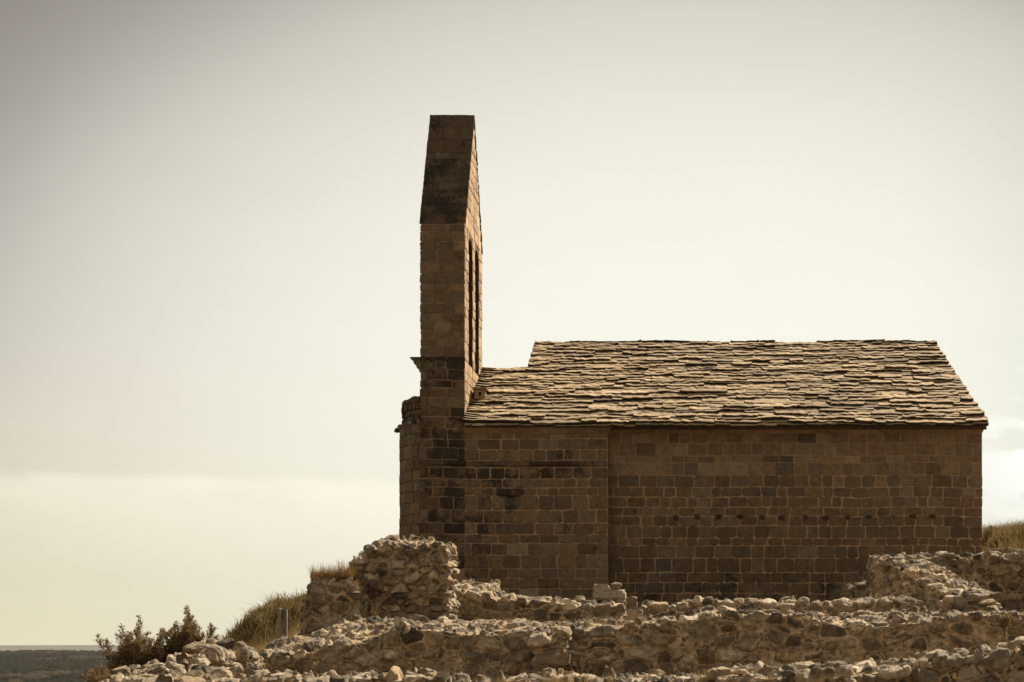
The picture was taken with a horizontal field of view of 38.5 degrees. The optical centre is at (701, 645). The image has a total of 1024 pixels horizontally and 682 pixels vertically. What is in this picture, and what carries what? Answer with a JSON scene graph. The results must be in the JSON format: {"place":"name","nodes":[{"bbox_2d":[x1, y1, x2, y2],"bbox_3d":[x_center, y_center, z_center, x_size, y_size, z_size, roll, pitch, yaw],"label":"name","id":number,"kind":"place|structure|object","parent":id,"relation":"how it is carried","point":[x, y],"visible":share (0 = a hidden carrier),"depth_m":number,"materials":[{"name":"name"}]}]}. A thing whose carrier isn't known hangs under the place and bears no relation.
{"place":"outdoors","nodes":[
{"label":"outdoors","id":0,"kind":"place"},
{"bbox_2d":[0,645,167,650],"bbox_3d":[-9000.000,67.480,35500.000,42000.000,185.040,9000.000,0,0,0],"label":"sea","id":1,"kind":"structure","parent":0,"point":[49,647],"depth_m":33209.34,"materials":[{"name":"grey liquid"}]},
{"bbox_2d":[224,597,303,653],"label":"dry grass","id":2,"kind":"structure","parent":0,"point":[262,647],"depth_m":24.07,"materials":[{"name":"brown plant"}]},
{"bbox_2d":[0,0,1023,644],"label":"sky","id":3,"kind":"structure","parent":0,"point":[210,231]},
{"bbox_2d":[245,540,1005,649],"bbox_3d":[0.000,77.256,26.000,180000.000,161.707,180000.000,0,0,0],"label":"ground","id":4,"kind":"structure","parent":0,"point":[301,617],"depth_m":24.32,"materials":[{"name":"brown soil"}]},
{"bbox_2d":[0,650,162,681],"bbox_3d":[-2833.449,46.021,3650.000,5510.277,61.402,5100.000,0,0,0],"label":"woodland","id":5,"kind":"object","parent":4,"relation":"on","point":[45,666],"visible":0.2,"depth_m":2527.89,"materials":[{"name":"plant"}]},
{"bbox_2d":[93,615,167,674],"bbox_3d":[-6.528,0.046,16.803,0.955,0.810,0.561,0,0,0],"label":"shrub","id":6,"kind":"object","parent":4,"relation":"on","point":[130,652],"visible":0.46,"depth_m":16.64,"materials":[{"name":"green plant"}]},
{"bbox_2d":[100,664,259,681],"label":"rubble wall","id":7,"kind":"structure","parent":4,"relation":"on","point":[201,673],"depth_m":14.05,"materials":[{"name":"stone"}]},
{"bbox_2d":[111,638,265,674],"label":"rubble wall","id":8,"kind":"structure","parent":4,"relation":"on","point":[242,654],"depth_m":15.28,"materials":[{"name":"stone"}]},
{"bbox_2d":[81,664,112,681],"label":"shrub","id":9,"kind":"object","parent":8,"relation":"on","point":[101,676],"visible":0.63,"depth_m":14.84,"materials":[{"name":"brown plant"}]},
{"bbox_2d":[146,664,160,668],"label":"loose stone","id":10,"kind":"object","parent":8,"relation":"on","point":[150,666],"visible":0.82,"depth_m":14.96,"materials":[{"name":"stone"}]},
{"bbox_2d":[166,661,184,669],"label":"loose stone","id":11,"kind":"object","parent":8,"relation":"on","point":[171,665],"visible":0.54,"depth_m":14.75,"materials":[{"name":"stone"}]},
{"bbox_2d":[160,604,221,658],"bbox_3d":[-6.016,-0.103,16.999,0.734,0.781,0.580,0,0,0],"label":"shrub","id":12,"kind":"object","parent":8,"relation":"on","point":[177,641],"visible":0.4,"depth_m":16.83,"materials":[{"name":"green plant"}]},
{"bbox_2d":[182,643,203,653],"bbox_3d":[-5.590,0.033,15.910,0.250,0.129,0.252,0,0,-43],"label":"loose stone","id":13,"kind":"object","parent":8,"relation":"on","point":[192,648],"visible":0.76,"depth_m":15.83,"materials":[{"name":"stone"}]},
{"bbox_2d":[215,638,235,649],"bbox_3d":[-5.347,0.011,16.179,0.242,0.192,0.212,0,0,15],"label":"loose stone","id":14,"kind":"object","parent":8,"relation":"on","point":[227,643],"visible":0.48,"depth_m":16.13,"materials":[{"name":"stone"}]},
{"bbox_2d":[219,589,306,641],"bbox_3d":[-8.065,0.249,24.730,3.072,2.685,3.597,0,0,0],"label":"scrub","id":15,"kind":"object","parent":4,"relation":"on","point":[259,619],"visible":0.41,"depth_m":24.50,"materials":[{"name":"green plant"}]},
{"bbox_2d":[277,608,287,638],"bbox_3d":[-6.252,-0.306,21.552,0.168,0.516,0.074,0,0,-36],"label":"wooden marker","id":16,"kind":"object","parent":4,"relation":"on","point":[282,613],"visible":0.91,"depth_m":21.53,"materials":[{"name":"grey wood"}]},
{"bbox_2d":[298,576,370,636],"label":"rubble pier","id":17,"kind":"structure","parent":4,"relation":"on","point":[327,602],"depth_m":22.41,"materials":[{"name":"stone"}]},
{"bbox_2d":[305,558,364,582],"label":"dry grass","id":18,"kind":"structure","parent":17,"relation":"on","point":[338,573],"depth_m":22.54,"materials":[{"name":"brown plant"}]},
{"bbox_2d":[347,534,460,620],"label":"rubble pier","id":19,"kind":"structure","parent":4,"relation":"on","point":[407,578],"depth_m":22.97,"materials":[{"name":"stone"}]},
{"bbox_2d":[239,666,731,681],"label":"rubble wall","id":20,"kind":"structure","parent":4,"relation":"on","point":[395,674],"depth_m":12.69,"materials":[{"name":"stone"}]},
{"bbox_2d":[369,609,1003,681],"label":"dry grass","id":21,"kind":"structure","parent":20,"relation":"on","point":[608,677],"depth_m":12.59,"materials":[{"name":"brown plant"}]},
{"bbox_2d":[454,579,627,621],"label":"rubble wall","id":22,"kind":"structure","parent":4,"relation":"on","point":[490,600],"depth_m":23.99,"materials":[{"name":"stone"}]},
{"bbox_2d":[592,589,626,600],"bbox_3d":[-1.560,-0.859,24.552,0.562,0.207,0.538,0,0,0],"label":"stone block","id":23,"kind":"object","parent":22,"relation":"on","point":[604,594],"depth_m":24.32,"materials":[{"name":"stone"}]},
{"bbox_2d":[593,584,610,590],"bbox_3d":[-1.699,-0.978,24.684,0.302,0.146,0.434,0,0,0],"label":"stone block","id":24,"kind":"object","parent":23,"relation":"on","point":[599,586],"depth_m":24.49,"materials":[{"name":"stone"}]},
{"bbox_2d":[611,582,621,589],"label":"loose stone","id":25,"kind":"object","parent":23,"relation":"on","point":[616,585],"visible":1,"depth_m":24.34,"materials":[{"name":"stone"}]},
{"bbox_2d":[625,596,637,608],"bbox_3d":[-1.244,-0.735,25.394,0.239,0.266,0.429,0,0,0],"label":"stone block","id":26,"kind":"object","parent":22,"relation":"on","point":[632,602],"depth_m":25.21,"materials":[{"name":"stone"}]},
{"bbox_2d":[626,609,642,620],"bbox_3d":[-1.196,-0.496,24.976,0.354,0.271,0.407,0,0,0],"label":"stone block","id":27,"kind":"object","parent":22,"relation":"on","point":[634,613],"depth_m":24.79,"materials":[{"name":"stone"}]},
{"bbox_2d":[527,622,575,673],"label":"stone buttress","id":28,"kind":"structure","parent":4,"relation":"on","point":[543,640],"depth_m":17.64,"materials":[{"name":"stone"}]},
{"bbox_2d":[536,652,572,665],"bbox_3d":[-1.795,0.162,17.604,0.420,0.174,0.337,0,0,0],"label":"stone block","id":29,"kind":"object","parent":28,"relation":"on","point":[553,658],"depth_m":17.45,"materials":[{"name":"stone"}]},
{"bbox_2d":[568,653,594,674],"bbox_3d":[-1.427,0.254,17.253,0.319,0.387,0.226,0,0,18],"label":"dry weed","id":30,"kind":"object","parent":4,"relation":"on","point":[577,666],"visible":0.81,"depth_m":17.30,"materials":[{"name":"brown plant"}]},
{"bbox_2d":[260,604,1008,679],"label":"rubble wall","id":31,"kind":"structure","parent":4,"relation":"on","point":[702,639],"depth_m":18.00,"materials":[{"name":"stone"}]},
{"bbox_2d":[938,600,950,611],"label":"loose stone","id":32,"kind":"object","parent":31,"relation":"on","point":[944,606],"visible":0.98,"depth_m":18.46,"materials":[{"name":"stone"}]},
{"bbox_2d":[943,595,953,603],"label":"loose stone","id":33,"kind":"object","parent":32,"relation":"on","point":[948,599],"visible":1,"depth_m":18.45,"materials":[{"name":"stone"}]},
{"bbox_2d":[951,595,967,609],"bbox_3d":[3.307,-0.548,18.491,0.216,0.200,0.167,0,0,0],"label":"loose stone","id":34,"kind":"object","parent":31,"relation":"on","point":[960,602],"visible":0.98,"depth_m":18.43,"materials":[{"name":"stone"}]},
{"bbox_2d":[961,603,980,611],"bbox_3d":[3.421,-0.474,18.488,0.316,0.136,0.195,0,0,23],"label":"loose stone","id":35,"kind":"object","parent":31,"relation":"on","point":[970,605],"visible":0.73,"depth_m":18.42,"materials":[{"name":"stone"}]},
{"bbox_2d":[967,593,984,602],"bbox_3d":[3.510,-0.611,18.507,0.233,0.129,0.243,0,0,16],"label":"loose stone","id":36,"kind":"object","parent":35,"relation":"on","point":[974,597],"visible":1,"depth_m":18.41,"materials":[{"name":"stone"}]},
{"bbox_2d":[980,606,990,610],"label":"loose stone","id":37,"kind":"object","parent":31,"relation":"on","point":[984,608],"visible":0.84,"depth_m":18.42,"materials":[{"name":"stone"}]},
{"bbox_2d":[976,599,995,606],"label":"loose stone","id":38,"kind":"object","parent":37,"relation":"on","point":[988,602],"visible":1,"depth_m":18.44,"materials":[{"name":"stone"}]},
{"bbox_2d":[989,611,1021,629],"bbox_3d":[3.777,-0.316,18.087,0.452,0.245,0.522,0,0,0],"label":"shrub","id":39,"kind":"object","parent":31,"relation":"on","point":[1008,619],"visible":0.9,"depth_m":17.96,"materials":[{"name":"brown plant"}]},
{"bbox_2d":[394,115,988,608],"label":"chapel","id":40,"kind":"structure","parent":4,"relation":"on","point":[676,471],"depth_m":38.34,"materials":[{"name":"stone"}]},
{"bbox_2d":[638,595,939,615],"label":"rubble wall","id":41,"kind":"structure","parent":4,"relation":"on","point":[884,604],"depth_m":26.00,"materials":[{"name":"stone"}]},
{"bbox_2d":[843,580,867,599],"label":"rubble wall","id":42,"kind":"structure","parent":4,"relation":"on","point":[857,590],"depth_m":30.00,"materials":[{"name":"stone"}]},
{"bbox_2d":[714,636,1023,681],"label":"rubble wall","id":43,"kind":"structure","parent":4,"relation":"on","point":[1005,663],"depth_m":12.21,"materials":[{"name":"stone"}]},
{"bbox_2d":[729,669,749,675],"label":"boulder","id":44,"kind":"object","parent":43,"relation":"on","point":[741,672],"visible":1,"depth_m":12.25,"materials":[{"name":"stone"}]},
{"bbox_2d":[794,668,814,681],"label":"boulder","id":45,"kind":"object","parent":43,"relation":"on","point":[803,675],"visible":1,"depth_m":12.14,"materials":[{"name":"stone"}]},
{"bbox_2d":[877,665,902,679],"bbox_3d":[1.598,0.232,12.189,0.239,0.140,0.196,0,0,0],"label":"boulder","id":46,"kind":"object","parent":43,"relation":"on","point":[887,672],"visible":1,"depth_m":12.14,"materials":[{"name":"stone"}]},
{"bbox_2d":[925,649,947,658],"bbox_3d":[2.010,0.103,12.404,0.242,0.148,0.180,0,0,-17],"label":"boulder","id":47,"kind":"object","parent":43,"relation":"on","point":[929,655],"visible":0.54,"depth_m":12.34,"materials":[{"name":"stone"}]},
{"bbox_2d":[974,648,990,660],"bbox_3d":[2.393,0.106,12.288,0.165,0.166,0.139,0,0,0],"label":"boulder","id":48,"kind":"object","parent":43,"relation":"on","point":[980,653],"visible":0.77,"depth_m":12.26,"materials":[{"name":"stone"}]},
{"bbox_2d":[997,642,1006,646],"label":"boulder","id":49,"kind":"object","parent":43,"relation":"on","point":[999,644],"visible":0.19,"depth_m":12.66,"materials":[{"name":"stone"}]},
{"bbox_2d":[869,555,1001,608],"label":"rubble wall","id":50,"kind":"structure","parent":4,"relation":"on","point":[912,576],"depth_m":27.26,"materials":[{"name":"stone"}]},
{"bbox_2d":[865,549,1023,611],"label":"rubble wall","id":51,"kind":"structure","parent":4,"relation":"on","point":[1001,573],"depth_m":28.99,"materials":[{"name":"stone"}]},
{"bbox_2d":[986,546,1013,553],"bbox_3d":[7.121,-2.025,33.000,1.226,0.484,0.049,0,0,0],"label":"rope barrier","id":52,"kind":"object","parent":4,"relation":"on","point":[1006,547],"visible":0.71,"depth_m":32.99,"materials":[{"name":"brown wood"}]},
{"bbox_2d":[982,518,1023,553],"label":"dry grass","id":53,"kind":"structure","parent":4,"relation":"on","point":[1009,544],"depth_m":41.76,"materials":[{"name":"brown plant"}]},
{"bbox_2d":[998,610,1023,641],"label":"rubble wall","id":54,"kind":"structure","parent":4,"relation":"on","point":[1018,631],"depth_m":21.49,"materials":[{"name":"stone"}]}
]}

